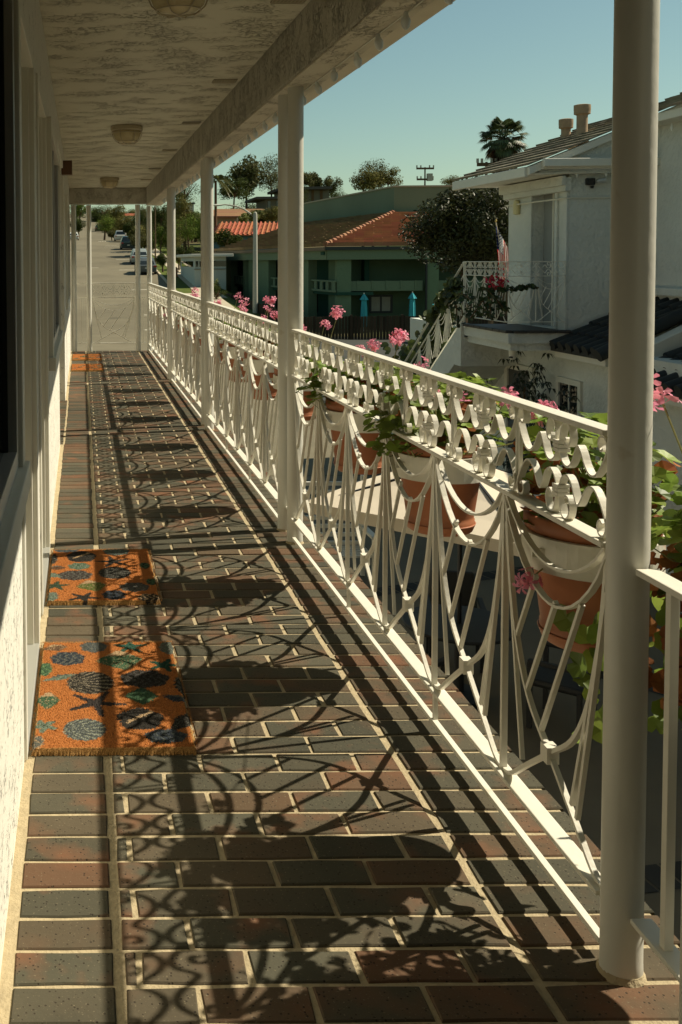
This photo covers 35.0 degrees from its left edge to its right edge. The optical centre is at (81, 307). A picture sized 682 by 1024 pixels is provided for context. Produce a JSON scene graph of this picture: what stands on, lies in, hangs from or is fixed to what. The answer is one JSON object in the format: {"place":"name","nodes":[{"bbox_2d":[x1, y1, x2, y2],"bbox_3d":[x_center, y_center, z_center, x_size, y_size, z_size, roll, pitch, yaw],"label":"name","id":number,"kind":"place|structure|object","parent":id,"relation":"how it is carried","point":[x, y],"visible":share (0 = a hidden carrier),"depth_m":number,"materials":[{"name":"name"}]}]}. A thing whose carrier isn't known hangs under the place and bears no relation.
{"place":"outdoors","nodes":[
{"label":"outdoors","id":0,"kind":"place"},
{"bbox_2d":[152,248,250,319],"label":"sidewalk","id":1,"kind":"structure","parent":0,"point":[191,286],"depth_m":79.78,"materials":[{"name":"concrete"}]},
{"bbox_2d":[140,243,263,316],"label":"lawn","id":2,"kind":"structure","parent":0,"point":[182,286],"depth_m":77.97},
{"bbox_2d":[152,203,166,246],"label":"tree","id":3,"kind":"object","parent":2,"relation":"on","point":[162,218],"visible":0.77,"depth_m":134.14,"materials":[{"name":"green plant"}]},
{"bbox_2d":[152,225,166,252],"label":"tree","id":4,"kind":"object","parent":2,"relation":"on","point":[159,235],"visible":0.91,"depth_m":111.70,"materials":[{"name":"green plant"}]},
{"bbox_2d":[175,193,192,241],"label":"tree","id":5,"kind":"object","parent":2,"relation":"on","point":[183,204],"visible":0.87,"depth_m":117.03,"materials":[{"name":"green plant"}]},
{"bbox_2d":[175,213,199,248],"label":"tree","id":6,"kind":"object","parent":2,"relation":"on","point":[188,231],"visible":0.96,"depth_m":105.14,"materials":[{"name":"green plant"}]},
{"bbox_2d":[70,214,391,475],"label":"road","id":7,"kind":"structure","parent":0,"point":[110,263],"depth_m":65.96,"materials":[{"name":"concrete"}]},
{"bbox_2d":[134,257,156,273],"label":"parked car","id":8,"kind":"object","parent":7,"relation":"on","point":[143,264],"visible":0.57,"depth_m":91.14,"materials":[{"name":"grey paint"}]},
{"bbox_2d":[112,213,395,475],"bbox_3d":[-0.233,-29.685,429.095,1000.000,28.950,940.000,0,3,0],"label":"ground","id":9,"kind":"structure","parent":0,"point":[196,246],"depth_m":134.25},
{"bbox_2d":[95,214,117,239],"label":"tree","id":10,"kind":"object","parent":9,"relation":"on","point":[105,226],"visible":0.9,"depth_m":186.43,"materials":[{"name":"green plant"}]},
{"bbox_2d":[107,205,126,218],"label":"tree","id":11,"kind":"object","parent":9,"relation":"on","point":[118,211],"visible":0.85,"depth_m":238.03,"materials":[{"name":"green plant"}]},
{"bbox_2d":[112,214,134,230],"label":"tree","id":12,"kind":"object","parent":9,"relation":"on","point":[119,222],"visible":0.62,"depth_m":174.89,"materials":[{"name":"green plant"}]},
{"bbox_2d":[175,183,200,250],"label":"tree","id":13,"kind":"object","parent":9,"relation":"on","point":[186,195],"visible":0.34,"depth_m":127.14,"materials":[{"name":"green plant"}]},
{"bbox_2d":[176,254,232,289],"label":"white bungalow","id":14,"kind":"object","parent":9,"relation":"on","point":[191,268],"visible":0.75,"depth_m":78.98,"materials":[{"name":"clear paint"}]},
{"bbox_2d":[198,175,233,251],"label":"palm tree","id":15,"kind":"object","parent":9,"relation":"on","point":[219,178],"visible":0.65,"depth_m":111.45,"materials":[{"name":"green plant"}]},
{"bbox_2d":[0,0,454,974],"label":"balcony building","id":16,"kind":"structure","parent":9,"relation":"on","point":[78,78],"depth_m":4.53,"materials":[{"name":"paint"}]},
{"bbox_2d":[0,0,30,618],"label":"window","id":17,"kind":"structure","parent":16,"relation":"in","point":[15,471],"depth_m":2.39,"materials":[{"name":"metal"}]},
{"bbox_2d":[46,116,62,370],"bbox_3d":[-0.184,-0.351,5.915,0.112,1.225,2.010,0,3,0],"label":"window","id":18,"kind":"structure","parent":16,"relation":"in","point":[55,334],"depth_m":5.67,"materials":[{"name":"metal"}]},
{"bbox_2d":[61,160,71,174],"bbox_3d":[-0.137,-1.305,9.556,0.100,0.130,0.110,0,3,0],"label":"alarm box","id":19,"kind":"object","parent":16,"relation":"attached to","point":[66,169],"visible":0.8,"depth_m":9.50,"materials":[{"name":"brown"}]},
{"bbox_2d":[65,194,69,309],"bbox_3d":[-0.155,-0.629,11.764,0.026,1.200,2.160,0,3,0],"label":"window","id":20,"kind":"structure","parent":16,"relation":"in","point":[67,207],"depth_m":10.70,"materials":[{"name":"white glass"}]},
{"bbox_2d":[100,177,118,188],"bbox_3d":[0.353,-1.568,12.892,0.250,0.143,0.250,0,3,0],"label":"ceiling lamp","id":21,"kind":"object","parent":16,"relation":"attached to","point":[109,182],"visible":1,"depth_m":12.81,"materials":[{"name":"beige glass"}]},
{"bbox_2d":[111,124,142,143],"bbox_3d":[0.354,-1.345,7.977,0.250,0.143,0.250,0,3,0],"label":"ceiling lamp","id":22,"kind":"object","parent":16,"relation":"attached to","point":[126,133],"visible":1,"depth_m":7.89,"materials":[{"name":"glass"}]},
{"bbox_2d":[148,0,207,18],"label":"ceiling lamp","id":23,"kind":"object","parent":16,"relation":"attached to","point":[168,9],"visible":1,"depth_m":3.77,"materials":[{"name":"glass"}]},
{"bbox_2d":[270,0,305,3],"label":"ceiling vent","id":24,"kind":"object","parent":16,"relation":"attached to","point":[287,1],"visible":1,"depth_m":4.15,"materials":[{"name":"beige"}]},
{"bbox_2d":[155,0,453,204],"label":"roof eave","id":25,"kind":"object","parent":16,"relation":"hanging from","point":[405,25],"visible":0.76,"depth_m":4.21,"materials":[{"name":"white"}]},
{"bbox_2d":[0,351,679,1023],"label":"walkway","id":26,"kind":"structure","parent":16,"relation":"attached to","point":[122,987],"depth_m":2.28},
{"bbox_2d":[9,350,679,1023],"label":"walkway bricks","id":27,"kind":"object","parent":26,"relation":"on","point":[67,784],"visible":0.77,"depth_m":2.44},
{"bbox_2d":[71,205,76,352],"bbox_3d":[-0.108,-0.418,14.976,0.085,2.154,0.089,0,3,0],"label":"porch post","id":28,"kind":"object","parent":27,"relation":"on","point":[74,278],"visible":1,"depth_m":14.95,"materials":[{"name":"beige paint"}]},
{"bbox_2d":[72,354,101,360],"bbox_3d":[0.075,0.684,14.146,0.418,0.024,0.818,0,3,0],"label":"doormat","id":29,"kind":"object","parent":27,"relation":"on","point":[86,357],"visible":1,"depth_m":14.01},
{"bbox_2d":[71,364,103,371],"bbox_3d":[0.071,0.747,12.772,0.408,0.024,0.768,0,3,0],"label":"doormat","id":30,"kind":"object","parent":27,"relation":"on","point":[85,367],"visible":1,"depth_m":12.68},
{"bbox_2d":[86,205,91,351],"bbox_3d":[0.112,-0.420,14.976,0.085,2.154,0.089,0,3,0],"label":"porch post","id":31,"kind":"object","parent":27,"relation":"on","point":[89,278],"visible":1,"depth_m":14.95,"materials":[{"name":"beige paint"}]},
{"bbox_2d":[45,548,161,605],"bbox_3d":[0.087,1.130,4.328,0.461,0.024,0.733,0,3,0],"label":"doormat","id":32,"kind":"object","parent":27,"relation":"on","point":[101,577],"visible":1,"depth_m":4.25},
{"bbox_2d":[92,283,134,343],"bbox_3d":[0.473,0.080,15.099,0.639,0.894,0.026,0,3,0],"label":"railing","id":33,"kind":"object","parent":27,"relation":"on","point":[127,323],"visible":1,"depth_m":15.09,"materials":[{"name":"white metal"}]},
{"bbox_2d":[30,640,198,755],"bbox_3d":[0.089,1.183,3.157,0.467,0.024,0.798,0,3,0],"label":"doormat","id":34,"kind":"object","parent":27,"relation":"on","point":[106,698],"visible":1,"depth_m":3.06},
{"bbox_2d":[135,205,140,351],"bbox_3d":[0.827,-0.425,14.976,0.085,2.154,0.089,0,3,0],"label":"porch post","id":35,"kind":"object","parent":27,"relation":"on","point":[137,278],"visible":1,"depth_m":14.95,"materials":[{"name":"beige paint"}]},
{"bbox_2d":[147,206,152,351],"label":"porch post","id":36,"kind":"object","parent":27,"relation":"on","point":[149,244],"visible":0.82,"depth_m":14.94,"materials":[{"name":"beige paint"}]},
{"bbox_2d":[148,283,167,374],"bbox_3d":[0.992,0.208,13.243,0.038,0.988,3.440,0,3,0],"label":"railing","id":37,"kind":"object","parent":27,"relation":"on","point":[157,322],"visible":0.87,"depth_m":13.14,"materials":[{"name":"white metal"}]},
{"bbox_2d":[167,189,168,379],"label":"porch post","id":38,"kind":"object","parent":27,"relation":"on","point":[168,280],"visible":0.29,"depth_m":11.44,"materials":[{"name":"beige paint"}]},
{"bbox_2d":[169,187,175,381],"bbox_3d":[0.997,-0.247,11.231,0.085,2.135,0.089,0,3,0],"label":"porch post","id":39,"kind":"object","parent":27,"relation":"on","point":[172,270],"visible":0.78,"depth_m":11.19,"materials":[{"name":"beige paint"}]},
{"bbox_2d":[170,290,200,418],"bbox_3d":[0.993,0.366,9.759,0.038,0.988,2.915,0,3,0],"label":"railing","id":40,"kind":"object","parent":27,"relation":"on","point":[181,352],"visible":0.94,"depth_m":9.61,"materials":[{"name":"white metal"}]},
{"bbox_2d":[201,160,204,425],"bbox_3d":[0.998,-0.111,8.239,0.085,2.135,0.089,0,3,0],"label":"porch post","id":41,"kind":"object","parent":27,"relation":"on","point":[202,297],"visible":0.44,"depth_m":8.21,"materials":[{"name":"beige paint"}]},
{"bbox_2d":[204,157,213,429],"bbox_3d":[0.998,-0.101,8.014,0.085,2.135,0.089,0,3,0],"label":"porch post","id":42,"kind":"object","parent":27,"relation":"on","point":[208,240],"visible":0.84,"depth_m":7.98,"materials":[{"name":"beige paint"}]},
{"bbox_2d":[206,302,277,519],"bbox_3d":[0.994,0.512,6.538,0.038,0.988,2.925,0,3,0],"label":"railing","id":43,"kind":"object","parent":27,"relation":"on","point":[215,328],"visible":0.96,"depth_m":6.16,"materials":[{"name":"white metal"}]},
{"bbox_2d":[221,345,250,357],"bbox_3d":[1.166,0.314,7.422,0.310,0.077,0.296,0,3,0],"label":"pot holder","id":44,"kind":"object","parent":43,"relation":"attached to","point":[232,350],"visible":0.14,"depth_m":7.31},
{"bbox_2d":[219,296,276,381],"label":"potted geranium","id":45,"kind":"object","parent":44,"relation":"in","point":[272,300],"visible":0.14,"depth_m":7.35,"materials":[{"name":"plant"}]},
{"bbox_2d":[242,357,277,372],"bbox_3d":[1.166,0.357,6.473,0.310,0.077,0.296,0,3,0],"label":"pot holder","id":46,"kind":"object","parent":43,"relation":"attached to","point":[257,364],"visible":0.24,"depth_m":6.35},
{"bbox_2d":[244,304,277,399],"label":"potted geranium","id":47,"kind":"object","parent":46,"relation":"in","point":[272,389],"visible":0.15,"depth_m":6.39,"materials":[{"name":"plant"}]},
{"bbox_2d":[270,374,321,390],"bbox_3d":[1.167,0.399,5.524,0.285,0.070,0.272,0,3,0],"label":"pot holder","id":48,"kind":"object","parent":43,"relation":"attached to","point":[274,378],"visible":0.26,"depth_m":5.47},
{"bbox_2d":[274,307,345,420],"bbox_3d":[1.172,0.292,5.291,0.263,0.636,0.808,0,3,0],"label":"potted geranium","id":49,"kind":"object","parent":48,"relation":"in","point":[336,313],"visible":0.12,"depth_m":5.42,"materials":[{"name":"plant"}]},
{"bbox_2d":[277,94,287,531],"bbox_3d":[0.999,0.035,5.012,0.085,2.135,0.089,0,3,0],"label":"porch post","id":50,"kind":"object","parent":27,"relation":"on","point":[282,290],"visible":0.55,"depth_m":4.98,"materials":[{"name":"beige paint"}]},
{"bbox_2d":[286,86,303,544],"bbox_3d":[0.999,0.046,4.782,0.085,2.135,0.089,0,3,0],"label":"porch post","id":51,"kind":"object","parent":27,"relation":"on","point":[295,172],"visible":0.84,"depth_m":4.75,"materials":[{"name":"beige paint"}]},
{"bbox_2d":[291,329,606,942],"bbox_3d":[0.995,0.657,3.350,0.038,0.988,2.838,0,3,0],"label":"railing","id":52,"kind":"object","parent":27,"relation":"on","point":[516,487],"visible":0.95,"depth_m":2.63,"materials":[{"name":"white metal"}]},
{"bbox_2d":[324,407,397,432],"bbox_3d":[1.152,0.458,4.246,0.310,0.077,0.296,0,3,0],"label":"pot holder","id":53,"kind":"object","parent":52,"relation":"attached to","point":[335,416],"visible":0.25,"depth_m":4.15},
{"bbox_2d":[295,328,429,474],"bbox_3d":[1.223,0.381,4.128,0.430,0.601,0.772,-2,3,-25],"label":"potted geranium","id":54,"kind":"object","parent":53,"relation":"in","point":[368,456],"visible":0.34,"depth_m":4.17,"materials":[{"name":"plant"}]},
{"bbox_2d":[393,452,480,483],"bbox_3d":[1.152,0.501,3.307,0.310,0.077,0.296,0,3,0],"label":"pot holder","id":55,"kind":"object","parent":52,"relation":"attached to","point":[416,465],"visible":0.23,"depth_m":3.19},
{"bbox_2d":[363,371,558,536],"bbox_3d":[1.126,0.460,3.198,0.477,0.527,1.101,0,3,14],"label":"potted geranium","id":56,"kind":"object","parent":55,"relation":"in","point":[467,494],"visible":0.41,"depth_m":3.21,"materials":[{"name":"plant"}]},
{"bbox_2d":[513,522,665,583],"bbox_3d":[1.153,0.545,2.328,0.310,0.077,0.296,0,3,0],"label":"pot holder","id":57,"kind":"object","parent":52,"relation":"attached to","point":[567,555],"visible":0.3,"depth_m":2.23,"materials":[{"name":"metal"}]},
{"bbox_2d":[511,411,681,743],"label":"potted geranium","id":58,"kind":"object","parent":57,"relation":"in","point":[564,591],"visible":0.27,"depth_m":2.25,"materials":[{"name":"plant"}]},
{"bbox_2d":[596,0,659,987],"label":"porch post","id":59,"kind":"object","parent":27,"relation":"on","point":[636,39],"visible":1,"depth_m":1.85,"materials":[{"name":"beige paint"}]},
{"bbox_2d":[630,569,681,981],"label":"short railing","id":60,"kind":"object","parent":59,"relation":"attached to","point":[658,941],"visible":1,"depth_m":1.77,"materials":[{"name":"white metal"}]},
{"bbox_2d":[679,872,681,1023],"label":"porch post","id":61,"kind":"object","parent":27,"relation":"on","point":[680,998],"visible":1,"depth_m":1.66,"materials":[{"name":"beige paint"}]},
{"bbox_2d":[213,228,244,246],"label":"tree","id":62,"kind":"object","parent":9,"relation":"on","point":[225,233],"visible":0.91,"depth_m":96.56,"materials":[{"name":"green plant"}]},
{"bbox_2d":[197,209,262,218],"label":"brown roof house","id":63,"kind":"structure","parent":9,"relation":"on","point":[230,212],"depth_m":129.98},
{"bbox_2d":[213,216,250,228],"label":"beige house","id":64,"kind":"structure","parent":9,"relation":"on","point":[228,219],"depth_m":117.67,"materials":[{"name":"beige"}]},
{"bbox_2d":[217,176,250,208],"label":"tree","id":65,"kind":"object","parent":9,"relation":"on","point":[237,193],"visible":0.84,"depth_m":138.90,"materials":[{"name":"green plant"}]},
{"bbox_2d":[213,204,257,313],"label":"street lamp","id":66,"kind":"object","parent":9,"relation":"on","point":[255,277],"visible":0.91,"depth_m":61.83,"materials":[{"name":"grey"}]},
{"bbox_2d":[213,221,277,250],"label":"red roof house","id":67,"kind":"structure","parent":9,"relation":"on","point":[243,229],"depth_m":106.19,"materials":[{"name":"tile"}]},
{"bbox_2d":[225,153,268,208],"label":"tree","id":68,"kind":"object","parent":9,"relation":"on","point":[249,171],"visible":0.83,"depth_m":147.80,"materials":[{"name":"green plant"}]},
{"bbox_2d":[220,290,277,321],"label":"board fence","id":69,"kind":"object","parent":9,"relation":"on","point":[261,310],"visible":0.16,"depth_m":61.50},
{"bbox_2d":[258,154,277,196],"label":"tree","id":70,"kind":"object","parent":9,"relation":"on","point":[270,182],"visible":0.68,"depth_m":150.51,"materials":[{"name":"green plant"}]},
{"bbox_2d":[259,206,277,222],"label":"tree","id":71,"kind":"object","parent":9,"relation":"on","point":[272,216],"visible":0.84,"depth_m":118.01,"materials":[{"name":"green plant"}]},
{"bbox_2d":[245,186,331,222],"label":"grey house","id":72,"kind":"structure","parent":9,"relation":"on","point":[315,193],"depth_m":142.32,"materials":[{"name":"grey"}]},
{"bbox_2d":[320,176,342,196],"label":"tree","id":73,"kind":"object","parent":9,"relation":"on","point":[334,184],"visible":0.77,"depth_m":158.66,"materials":[{"name":"green plant"}]},
{"bbox_2d":[214,185,494,328],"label":"green building","id":74,"kind":"structure","parent":9,"relation":"on","point":[382,271],"depth_m":63.06,"materials":[{"name":"paint"}]},
{"bbox_2d":[369,295,392,312],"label":"window","id":75,"kind":"structure","parent":74,"relation":"in","point":[377,303],"depth_m":62.41,"materials":[{"name":"glass"}]},
{"bbox_2d":[360,293,367,330],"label":"closed umbrella","id":76,"kind":"object","parent":9,"relation":"on","point":[364,298],"visible":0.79,"depth_m":58.46,"materials":[{"name":"teal fabric"}]},
{"bbox_2d":[349,166,386,190],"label":"tree","id":77,"kind":"object","parent":9,"relation":"on","point":[366,179],"visible":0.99,"depth_m":126.50,"materials":[{"name":"green plant"}]},
{"bbox_2d":[353,159,390,188],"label":"tree","id":78,"kind":"object","parent":9,"relation":"on","point":[373,166],"visible":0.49,"depth_m":128.64,"materials":[{"name":"green plant"}]},
{"bbox_2d":[375,166,402,186],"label":"tree","id":79,"kind":"object","parent":9,"relation":"on","point":[393,172],"visible":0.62,"depth_m":128.88,"materials":[{"name":"green plant"}]},
{"bbox_2d":[303,314,507,339],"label":"board fence","id":80,"kind":"object","parent":9,"relation":"on","point":[368,326],"visible":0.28,"depth_m":52.10,"materials":[{"name":"wood"}]},
{"bbox_2d":[408,292,416,317],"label":"closed umbrella","id":81,"kind":"object","parent":9,"relation":"on","point":[412,306],"visible":0.75,"depth_m":58.46,"materials":[{"name":"teal fabric"}]},
{"bbox_2d":[416,165,433,184],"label":"utility pole","id":82,"kind":"object","parent":9,"relation":"on","point":[428,176],"visible":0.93,"depth_m":111.34,"materials":[{"name":"grey metal"}]},
{"bbox_2d":[478,116,528,323],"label":"palm tree","id":83,"kind":"object","parent":9,"relation":"on","point":[502,147],"visible":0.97,"depth_m":59.27,"materials":[{"name":"green plant"}]},
{"bbox_2d":[390,92,681,612],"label":"white house","id":84,"kind":"structure","parent":9,"relation":"on","point":[574,234],"depth_m":14.98,"materials":[{"name":"paint"}]},
{"bbox_2d":[404,261,465,375],"bbox_3d":[6.239,1.080,19.005,0.035,3.873,4.639,0,3,0],"label":"stair railing","id":85,"kind":"object","parent":84,"relation":"attached to","point":[447,319],"visible":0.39,"depth_m":17.89,"materials":[{"name":"white metal"}]},
{"bbox_2d":[380,276,466,374],"bbox_3d":[6.959,0.819,19.407,1.595,2.920,5.538,0,3,5],"label":"climbing vine","id":86,"kind":"object","parent":85,"relation":"attached to","point":[443,297],"visible":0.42,"depth_m":18.41,"materials":[{"name":"green plant"}]},
{"bbox_2d":[464,261,506,321],"bbox_3d":[6.228,-0.267,15.796,0.038,0.894,1.620,0,3,0],"label":"railing","id":87,"kind":"object","parent":84,"relation":"on","point":[480,271],"visible":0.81,"depth_m":15.80,"materials":[{"name":"white metal"}]},
{"bbox_2d":[448,273,538,327],"bbox_3d":[6.231,-0.088,15.735,0.850,0.921,1.909,0,3,0],"label":"bougainvillea","id":88,"kind":"object","parent":87,"relation":"attached to","point":[491,290],"visible":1,"depth_m":15.05,"materials":[{"name":"green plant"}]},
{"bbox_2d":[495,219,507,280],"bbox_3d":[7.798,-1.047,18.967,0.251,1.206,0.156,0,3,0],"label":"flag","id":89,"kind":"object","parent":84,"relation":"attached to","point":[502,248],"visible":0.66,"depth_m":18.98,"materials":[{"name":"red fabric"}]},
{"bbox_2d":[508,369,528,471],"bbox_3d":[7.147,2.223,16.701,0.019,2.400,0.840,0,3,0],"label":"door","id":90,"kind":"structure","parent":84,"relation":"in","point":[511,371],"depth_m":16.90,"materials":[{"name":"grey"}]},
{"bbox_2d":[506,261,566,322],"bbox_3d":[6.653,-0.233,14.977,0.870,0.894,0.038,0,3,0],"label":"railing","id":91,"kind":"object","parent":84,"relation":"attached to","point":[536,283],"visible":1,"depth_m":14.97,"materials":[{"name":"white metal"}]},
{"bbox_2d":[543,193,554,325],"bbox_3d":[7.302,-0.755,15.780,0.075,2.090,0.750,0,3,0],"label":"door","id":92,"kind":"structure","parent":84,"relation":"in","point":[548,255],"depth_m":15.97,"materials":[{"name":"wood"}]},
{"bbox_2d":[505,197,610,205],"bbox_3d":[7.384,-1.650,15.973,0.647,0.023,2.142,0,3,0],"label":"conduit pipe","id":93,"kind":"object","parent":84,"relation":"attached to","point":[560,199],"visible":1,"depth_m":14.99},
{"bbox_2d":[555,376,582,416],"bbox_3d":[7.131,1.350,14.974,0.040,0.620,0.750,0,3,0],"label":"window","id":94,"kind":"structure","parent":84,"relation":"in","point":[575,387],"depth_m":14.93,"materials":[{"name":"white glass"}]},
{"bbox_2d":[585,177,605,187],"bbox_3d":[7.475,-1.817,14.870,0.273,0.165,0.110,1,3,22],"label":"flood light","id":95,"kind":"object","parent":84,"relation":"attached to","point":[589,181],"visible":1,"depth_m":14.86,"materials":[{"name":"black metal"}]},
{"bbox_2d":[309,336,409,406],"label":"parking lot","id":96,"kind":"structure","parent":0,"point":[358,342],"depth_m":48.18,"materials":[{"name":"asphalt"}]},
{"bbox_2d":[397,175,508,321],"bbox_3d":[14.268,-1.105,37.865,4.804,7.716,4.623,0,3,0],"label":"tree","id":97,"kind":"object","parent":96,"relation":"on","point":[440,228],"visible":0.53,"depth_m":37.12,"materials":[{"name":"green plant"}]},
{"bbox_2d":[457,188,508,323],"bbox_3d":[14.304,-0.787,35.963,2.095,7.253,2.346,0,3,0],"label":"tree","id":98,"kind":"object","parent":96,"relation":"on","point":[482,222],"visible":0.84,"depth_m":35.48,"materials":[{"name":"green plant"}]},
{"bbox_2d":[70,0,681,212],"label":"sky","id":99,"kind":"structure","parent":0,"point":[426,99],"materials":[{"name":"blue"}]},
{"bbox_2d":[270,475,681,940],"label":"patio","id":100,"kind":"structure","parent":0,"point":[560,728],"depth_m":9.57,"materials":[{"name":"brick"},{"name":"concrete"}]},
{"bbox_2d":[303,475,374,575],"bbox_3d":[2.928,2.943,13.473,1.790,1.360,0.610,0,3,0],"label":"slatted bench","id":101,"kind":"object","parent":100,"relation":"on","point":[370,533],"visible":0.14,"depth_m":13.70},
{"bbox_2d":[426,570,486,672],"bbox_3d":[3.940,3.296,10.814,0.600,0.880,0.607,0,3,15],"label":"patio chair","id":102,"kind":"object","parent":100,"relation":"on","point":[468,583],"visible":0.28,"depth_m":11.00,"materials":[{"name":"black wicker"}]},
{"bbox_2d":[402,604,511,708],"bbox_3d":[3.647,3.408,9.886,1.060,0.745,1.060,0,3,0],"label":"round table","id":103,"kind":"object","parent":100,"relation":"on","point":[477,627],"visible":0.52,"depth_m":9.85,"materials":[{"name":"black wicker"}]},
{"bbox_2d":[304,469,581,708],"bbox_3d":[3.640,2.586,9.849,2.263,2.390,2.263,2,4,45],"label":"patio umbrella","id":104,"kind":"object","parent":103,"relation":"on","point":[487,496],"visible":0.16,"depth_m":9.35,"materials":[{"name":"beige fabric"}]},
{"bbox_2d":[483,351,555,460],"bbox_3d":[6.727,2.073,15.691,1.410,2.839,1.165,0,3,0],"label":"umbrella plant","id":105,"kind":"object","parent":100,"relation":"on","point":[516,385],"visible":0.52,"depth_m":15.57,"materials":[{"name":"green plant"}]},
{"bbox_2d":[370,566,681,892],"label":"patio tile band","id":106,"kind":"object","parent":100,"relation":"on","point":[653,874],"visible":0.1,"depth_m":7.15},
{"bbox_2d":[493,419,568,569],"bbox_3d":[5.952,2.521,13.598,1.270,2.145,1.417,-2,3,-27],"label":"umbrella plant","id":107,"kind":"object","parent":100,"relation":"on","point":[508,464],"visible":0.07,"depth_m":13.60,"materials":[{"name":"green plant"}]},
{"bbox_2d":[503,377,579,479],"bbox_3d":[6.423,2.257,14.325,1.138,2.599,1.388,1,3,25],"label":"umbrella plant","id":108,"kind":"object","parent":100,"relation":"on","point":[546,383],"visible":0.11,"depth_m":14.14,"materials":[{"name":"green plant"}]},
{"bbox_2d":[526,641,603,728],"bbox_3d":[4.417,3.362,9.279,0.607,0.880,0.600,2,3,40],"label":"patio chair","id":109,"kind":"object","parent":100,"relation":"on","point":[546,672],"visible":0.32,"depth_m":9.22,"materials":[{"name":"black wicker"}]},
{"bbox_3d":[1.298,0.550,1.867,0.309,0.077,0.296,0,3,0],"label":"pot holder","id":110,"kind":"object","parent":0,"visible":0},
{"bbox_2d":[647,373,681,733],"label":"potted geranium","id":111,"kind":"object","parent":110,"relation":"in","point":[668,523],"visible":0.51,"depth_m":1.96,"materials":[{"name":"plant"}]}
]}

